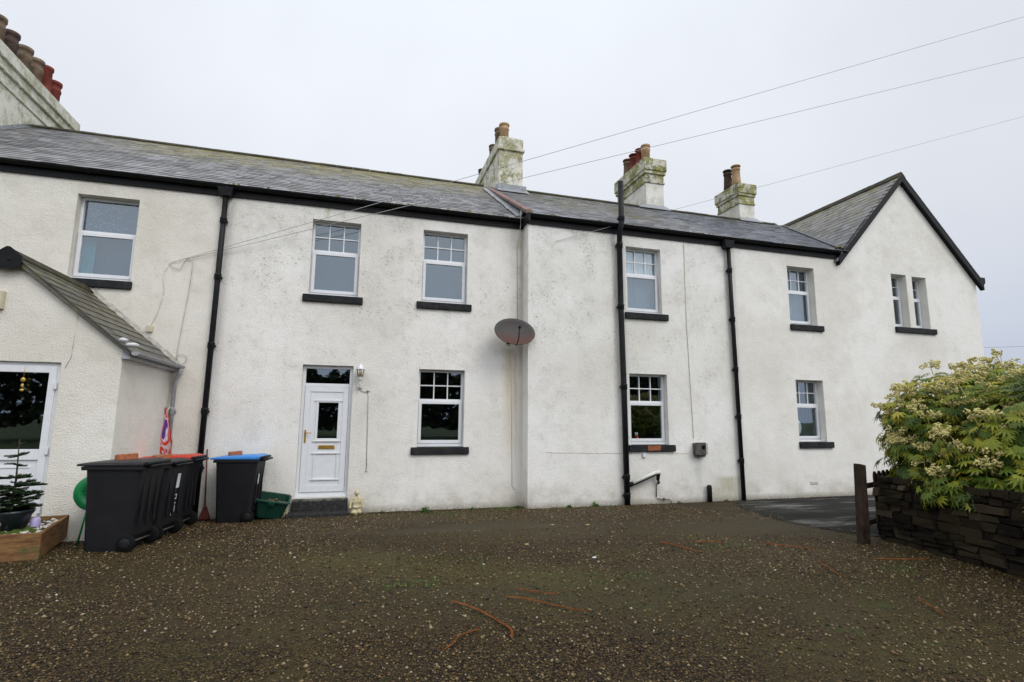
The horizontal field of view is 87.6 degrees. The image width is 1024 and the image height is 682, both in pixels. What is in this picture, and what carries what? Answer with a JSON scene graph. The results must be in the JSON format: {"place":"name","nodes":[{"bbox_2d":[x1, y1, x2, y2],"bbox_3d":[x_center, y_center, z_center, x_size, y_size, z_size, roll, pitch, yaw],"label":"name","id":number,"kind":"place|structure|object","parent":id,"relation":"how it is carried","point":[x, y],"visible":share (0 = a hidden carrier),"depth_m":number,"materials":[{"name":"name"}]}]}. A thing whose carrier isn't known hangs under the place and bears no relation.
{"place":"outdoors","nodes":[
{"label":"outdoors","id":0,"kind":"place"},
{"bbox_2d":[0,500,1023,681],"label":"gravel","id":1,"kind":"structure","parent":0,"point":[749,527],"depth_m":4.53,"materials":[{"name":"brown gravel"}]},
{"bbox_2d":[0,515,69,562],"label":"planter","id":2,"kind":"object","parent":1,"relation":"on","point":[26,546],"visible":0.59,"depth_m":5.94,"materials":[{"name":"wood"}]},
{"bbox_2d":[0,526,42,534],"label":"moss cushion","id":3,"kind":"object","parent":2,"relation":"on","point":[27,528],"visible":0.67,"depth_m":6.14,"materials":[{"name":"green plant"}]},
{"bbox_2d":[0,439,47,531],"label":"potted tree","id":4,"kind":"object","parent":2,"relation":"in","point":[18,515],"visible":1,"depth_m":6.24,"materials":[{"name":"green plant"}]},
{"bbox_2d":[5,518,57,533],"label":"white pebbles","id":5,"kind":"object","parent":2,"relation":"in","point":[43,525],"visible":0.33,"depth_m":6.46,"materials":[{"name":"white stone"}]},
{"bbox_2d":[29,517,40,527],"bbox_3d":[-5.672,2.165,6.348,0.100,0.130,0.098,3,-9,-16],"label":"plastic pot","id":6,"kind":"object","parent":2,"relation":"in","point":[35,521],"visible":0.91,"depth_m":6.32,"materials":[{"name":"purple plastic"}]},
{"bbox_2d":[73,477,86,545],"bbox_3d":[-5.483,2.120,7.048,0.450,1.046,0.368,3,-9,-16],"label":"hose reel","id":7,"kind":"object","parent":1,"relation":"on","point":[79,494],"visible":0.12,"depth_m":6.89,"materials":[{"name":"green plastic"}]},
{"bbox_2d":[77,457,171,552],"bbox_3d":[-4.813,2.004,6.603,0.876,1.072,0.599,1,-8,-5],"label":"wheelie bin","id":8,"kind":"object","parent":1,"relation":"on","point":[121,497],"visible":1,"depth_m":6.38,"materials":[{"name":"grey plastic"}]},
{"bbox_2d":[115,453,137,459],"bbox_3d":[-4.859,1.460,6.728,0.231,0.072,0.100,0,-7,-29],"label":"brick","id":9,"kind":"object","parent":8,"relation":"on","point":[126,456],"visible":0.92,"depth_m":6.69,"materials":[{"name":"orange brick"}]},
{"bbox_2d":[160,406,171,453],"bbox_3d":[-6.180,2.106,9.196,0.514,1.954,0.188,3,-9,-16],"label":"flag","id":10,"kind":"object","parent":1,"relation":"on","point":[166,442],"visible":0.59,"depth_m":9.34,"materials":[{"name":"fabric"}]},
{"bbox_2d":[152,458,193,539],"bbox_3d":[-5.075,2.203,7.508,0.876,1.072,0.599,1,-8,-6],"label":"wheelie bin","id":11,"kind":"object","parent":1,"relation":"on","point":[165,521],"visible":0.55,"depth_m":7.47,"materials":[{"name":"plastic"}]},
{"bbox_2d":[153,454,169,458],"bbox_3d":[-5.037,1.665,7.667,0.100,0.062,0.200,-8,-8,43],"label":"brick","id":12,"kind":"object","parent":11,"relation":"on","point":[166,456],"visible":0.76,"depth_m":7.65,"materials":[{"name":"orange brick"}]},
{"bbox_2d":[141,453,208,526],"bbox_3d":[-5.421,2.376,8.453,0.929,1.142,0.599,2,-9,-8],"label":"wheelie bin","id":13,"kind":"object","parent":1,"relation":"on","point":[186,514],"visible":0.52,"depth_m":8.47,"materials":[{"name":"plastic"}]},
{"bbox_2d":[198,449,209,519],"bbox_3d":[-5.402,2.532,9.467,0.174,1.202,0.161,3,-9,-16],"label":"broom","id":14,"kind":"object","parent":1,"relation":"on","point":[204,514],"visible":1,"depth_m":9.36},
{"bbox_2d":[210,453,272,522],"bbox_3d":[-4.753,2.558,9.320,0.929,1.136,0.599,2,-9,-8],"label":"wheelie bin","id":15,"kind":"object","parent":1,"relation":"on","point":[239,480],"visible":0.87,"depth_m":9.08,"materials":[{"name":"plastic"}]},
{"bbox_2d":[228,451,241,454],"bbox_3d":[-4.905,1.990,9.460,0.210,0.065,0.100,2,-7,-36],"label":"brick","id":16,"kind":"object","parent":15,"relation":"on","point":[235,453],"visible":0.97,"depth_m":9.43,"materials":[{"name":"orange brick"}]},
{"bbox_2d":[255,491,291,518],"bbox_3d":[-4.268,2.932,9.515,0.602,0.483,0.460,3,-9,-16],"label":"recycling box","id":17,"kind":"object","parent":1,"relation":"on","point":[265,507],"visible":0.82,"depth_m":9.41,"materials":[{"name":"green plastic"}]},
{"bbox_2d":[349,490,363,514],"bbox_3d":[-2.944,3.043,10.095,0.277,0.452,0.201,4,-9,-24],"label":"garden statue","id":18,"kind":"object","parent":1,"relation":"on","point":[355,502],"visible":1,"depth_m":10.05,"materials":[{"name":"stone"}]},
{"bbox_2d":[420,506,428,511],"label":"weed","id":19,"kind":"object","parent":1,"relation":"on","point":[425,509],"visible":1,"depth_m":10.35,"materials":[{"name":"green plant"}]},
{"bbox_2d":[442,628,478,650],"bbox_3d":[-0.387,2.138,3.830,0.065,0.018,0.462,-4,-10,30],"label":"twig","id":20,"kind":"object","parent":1,"relation":"on","point":[458,636],"visible":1,"depth_m":3.88,"materials":[{"name":"brown wood"}]},
{"bbox_2d":[452,600,512,636],"bbox_3d":[-0.225,2.207,4.288,0.114,0.023,0.917,6,-10,-33],"label":"twig","id":21,"kind":"object","parent":1,"relation":"on","point":[511,631],"visible":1,"depth_m":4.28,"materials":[{"name":"brown wood"}]},
{"bbox_2d":[517,587,556,594],"bbox_3d":[0.222,2.304,4.910,0.399,0.015,0.040,-3,-9,25],"label":"dead leaf","id":22,"kind":"object","parent":1,"relation":"on","point":[537,591],"visible":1,"depth_m":4.90,"materials":[{"name":"brown plant"}]},
{"bbox_2d":[506,596,586,611],"bbox_3d":[0.288,2.256,4.595,0.766,0.018,0.051,-4,-10,28],"label":"twig","id":23,"kind":"object","parent":1,"relation":"on","point":[548,603],"visible":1,"depth_m":4.58,"materials":[{"name":"brown wood"}]},
{"bbox_2d":[338,505,967,591],"bbox_3d":[0.922,2.862,7.864,6.976,0.218,6.666,3,-9,-16],"label":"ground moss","id":24,"kind":"object","parent":1,"relation":"on","point":[582,571],"visible":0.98,"depth_m":5.95,"materials":[{"name":"green plant"}]},
{"bbox_2d":[659,541,702,552],"bbox_3d":[2.123,2.583,6.704,0.043,0.018,0.705,6,-10,-31],"label":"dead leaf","id":25,"kind":"object","parent":1,"relation":"on","point":[681,546],"visible":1,"depth_m":6.71,"materials":[{"name":"brown plant"}]},
{"bbox_2d":[766,543,812,548],"bbox_3d":[3.526,2.609,6.793,0.538,0.015,0.021,-4,-9,26],"label":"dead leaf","id":26,"kind":"object","parent":1,"relation":"on","point":[789,545],"visible":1,"depth_m":6.79,"materials":[{"name":"brown plant"}]},
{"bbox_2d":[853,463,870,544],"bbox_3d":[4.677,2.195,7.141,0.174,1.084,0.110,3,-9,-16],"label":"gate post","id":27,"kind":"object","parent":1,"relation":"on","point":[862,510],"visible":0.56,"depth_m":7.11,"materials":[{"name":"brown wood"}]},
{"bbox_2d":[867,469,892,534],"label":"picket gate","id":28,"kind":"structure","parent":1,"relation":"on","point":[872,521],"depth_m":7.55,"materials":[{"name":"black wood"}]},
{"bbox_2d":[876,558,928,559],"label":"dead leaf","id":29,"kind":"object","parent":1,"relation":"on","point":[902,558],"visible":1,"depth_m":6.18,"materials":[{"name":"brown plant"}]},
{"bbox_2d":[916,597,947,617],"bbox_3d":[3.601,2.279,4.566,0.030,0.015,0.507,-1,-9,13],"label":"dead leaf","id":30,"kind":"object","parent":1,"relation":"on","point":[933,607],"visible":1,"depth_m":4.56,"materials":[{"name":"brown plant"}]},
{"bbox_2d":[870,348,1023,515],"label":"shrub","id":31,"kind":"object","parent":1,"relation":"on","point":[966,429],"visible":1,"depth_m":6.72,"materials":[{"name":"green plant"}]},
{"bbox_2d":[872,476,1023,578],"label":"dry stone wall","id":32,"kind":"structure","parent":1,"relation":"on","point":[992,537],"depth_m":6.20,"materials":[{"name":"stone"}]},
{"bbox_2d":[0,0,1023,375],"label":"sky","id":33,"kind":"structure","parent":0,"point":[423,88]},
{"bbox_2d":[733,495,883,536],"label":"path","id":34,"kind":"structure","parent":0,"point":[835,512],"depth_m":9.81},
{"bbox_3d":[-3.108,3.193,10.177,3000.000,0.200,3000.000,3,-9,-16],"label":"ground","id":35,"kind":"structure","parent":0,"visible":0},
{"bbox_2d":[0,14,266,541],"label":"cottage","id":36,"kind":"structure","parent":35,"relation":"on","point":[99,232],"depth_m":9.55,"materials":[{"name":"white paint"}]},
{"bbox_2d":[0,291,6,308],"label":"alarm box","id":37,"kind":"object","parent":36,"relation":"attached to","point":[2,298],"visible":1,"depth_m":7.26,"materials":[{"name":"beige plastic"}]},
{"bbox_2d":[19,366,25,391],"bbox_3d":[-6.636,0.511,7.245,0.060,0.350,0.040,3,-9,-16],"label":"hanging ornament","id":38,"kind":"object","parent":36,"relation":"hanging from","point":[23,379],"visible":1,"depth_m":7.23,"materials":[{"name":"gold metal"}]},
{"bbox_2d":[0,365,57,516],"bbox_3d":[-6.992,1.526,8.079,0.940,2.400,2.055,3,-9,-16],"label":"door","id":39,"kind":"structure","parent":36,"relation":"in","point":[26,415],"depth_m":7.76,"materials":[{"name":"white plastic"}]},
{"bbox_2d":[65,316,77,367],"bbox_3d":[-6.156,0.001,7.458,0.077,0.752,0.008,3,-9,-16],"label":"porch cable","id":40,"kind":"object","parent":36,"relation":"attached to","point":[73,342],"visible":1,"depth_m":7.46,"materials":[{"name":"grey plastic"}]},
{"bbox_2d":[71,197,139,289],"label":"window","id":41,"kind":"structure","parent":36,"relation":"in","point":[104,253],"depth_m":9.90,"materials":[{"name":"white plastic"}]},
{"bbox_2d":[146,325,152,331],"bbox_3d":[-6.539,-0.222,9.629,0.100,0.120,0.049,3,-9,-16],"label":"cable box","id":42,"kind":"object","parent":36,"relation":"attached to","point":[149,328],"visible":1,"depth_m":9.61,"materials":[{"name":"beige plastic"}]},
{"bbox_2d":[151,263,169,324],"bbox_3d":[-6.443,-0.849,9.765,0.207,1.202,0.008,3,-9,-16],"label":"box cable","id":43,"kind":"object","parent":36,"relation":"attached to","point":[162,296],"visible":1,"depth_m":9.78,"materials":[{"name":"grey plastic"}]},
{"bbox_2d":[170,258,193,363],"bbox_3d":[-6.128,-0.574,9.803,0.438,1.998,0.022,3,-9,-16],"label":"telephone cable","id":44,"kind":"object","parent":36,"relation":"attached to","point":[185,309],"visible":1,"depth_m":9.84,"materials":[{"name":"grey plastic"}]},
{"bbox_2d":[171,17,1021,262],"bbox_3d":[5.679,-5.923,12.944,24.391,9.949,0.011,2,-9,-11],"label":"overhead wire","id":45,"kind":"object","parent":36,"relation":"attached to","point":[567,148],"visible":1,"depth_m":11.72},
{"bbox_2d":[188,57,1023,258],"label":"overhead wire","id":46,"kind":"object","parent":36,"relation":"attached to","point":[579,164],"visible":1,"depth_m":11.86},
{"bbox_2d":[198,122,524,518],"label":"cottage","id":47,"kind":"structure","parent":35,"relation":"on","point":[409,308],"depth_m":10.82,"materials":[{"name":"white paint"}]},
{"bbox_2d":[299,386,348,491],"bbox_3d":[-3.616,1.883,10.292,0.805,1.995,0.118,3,-9,-16],"label":"door","id":48,"kind":"structure","parent":47,"relation":"in","point":[322,468],"depth_m":10.28,"materials":[{"name":"white plastic"}]},
{"bbox_2d":[302,222,362,304],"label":"window","id":49,"kind":"structure","parent":47,"relation":"in","point":[335,259],"depth_m":11.20,"materials":[{"name":"white plastic"}]},
{"bbox_2d":[356,364,369,471],"bbox_3d":[-2.922,1.482,10.376,0.307,2.098,0.211,3,-9,-16],"label":"wall lantern","id":50,"kind":"object","parent":47,"relation":"attached to","point":[360,369],"depth_m":10.43,"materials":[{"name":"white plastic"}]},
{"bbox_2d":[410,370,468,454],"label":"window","id":51,"kind":"structure","parent":47,"relation":"in","point":[440,396],"depth_m":13.01,"materials":[{"name":"white plastic"}]},
{"bbox_2d":[416,232,471,311],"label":"window","id":52,"kind":"structure","parent":47,"relation":"in","point":[444,256],"depth_m":11.84,"materials":[{"name":"white plastic"}]},
{"bbox_2d":[510,351,514,489],"bbox_3d":[0.012,1.638,11.318,0.139,2.963,0.011,3,-9,-16],"label":"wall lead","id":53,"kind":"object","parent":47,"relation":"attached to","point":[511,395],"depth_m":11.37,"materials":[{"name":"grey plastic"}]},
{"bbox_2d":[494,318,534,345],"bbox_3d":[0.078,-0.183,11.130,0.702,0.630,0.712,-3,-9,24],"label":"satellite dish","id":54,"kind":"object","parent":47,"relation":"attached to","point":[514,331],"visible":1,"depth_m":11.16,"materials":[{"name":"grey metal"}]},
{"bbox_2d":[517,215,520,318],"bbox_3d":[0.149,-1.539,11.649,0.032,2.621,0.341,2,-9,-10],"label":"dish cable","id":55,"kind":"object","parent":47,"relation":"attached to","point":[517,274],"visible":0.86,"depth_m":11.72,"materials":[{"name":"grey plastic"}]},
{"bbox_2d":[483,180,741,508],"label":"cottage","id":56,"kind":"structure","parent":35,"relation":"on","point":[629,322],"depth_m":11.93,"materials":[{"name":"white paint"}]},
{"bbox_2d":[625,249,668,320],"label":"window","id":57,"kind":"structure","parent":56,"relation":"in","point":[641,265],"depth_m":12.53,"materials":[{"name":"white plastic"}]},
{"bbox_2d":[629,374,675,451],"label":"window","id":58,"kind":"structure","parent":56,"relation":"in","point":[646,391],"depth_m":13.01,"materials":[{"name":"white plastic"}]},
{"bbox_2d":[693,442,707,456],"bbox_3d":[4.251,2.436,11.975,0.355,0.315,0.184,3,-9,-16],"label":"flue box","id":59,"kind":"object","parent":56,"relation":"attached to","point":[700,449],"visible":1,"depth_m":11.92,"materials":[{"name":"metal"}]},
{"bbox_2d":[558,116,1023,240],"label":"overhead wire","id":60,"kind":"object","parent":56,"relation":"attached to","point":[783,180],"visible":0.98,"depth_m":13.29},
{"bbox_2d":[614,143,984,499],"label":"cottage","id":61,"kind":"structure","parent":35,"relation":"on","point":[846,311],"depth_m":13.83,"materials":[{"name":"white paint"}]},
{"bbox_2d":[787,269,824,331],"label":"window","id":62,"kind":"structure","parent":61,"relation":"in","point":[799,304],"depth_m":13.85,"materials":[{"name":"white plastic"}]},
{"bbox_2d":[795,380,834,447],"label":"window","id":63,"kind":"structure","parent":61,"relation":"in","point":[806,391],"depth_m":13.47,"materials":[{"name":"white plastic"}]},
{"bbox_2d":[891,277,902,326],"bbox_3d":[10.465,-1.058,14.666,0.541,1.472,0.125,3,-9,-16],"label":"window","id":64,"kind":"structure","parent":61,"relation":"in","point":[897,298],"depth_m":14.70,"materials":[{"name":"white plastic"}]},
{"bbox_2d":[891,279,922,327],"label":"window","id":65,"kind":"structure","parent":61,"relation":"in","point":[917,306],"depth_m":14.89,"materials":[{"name":"white plastic"}]}
]}

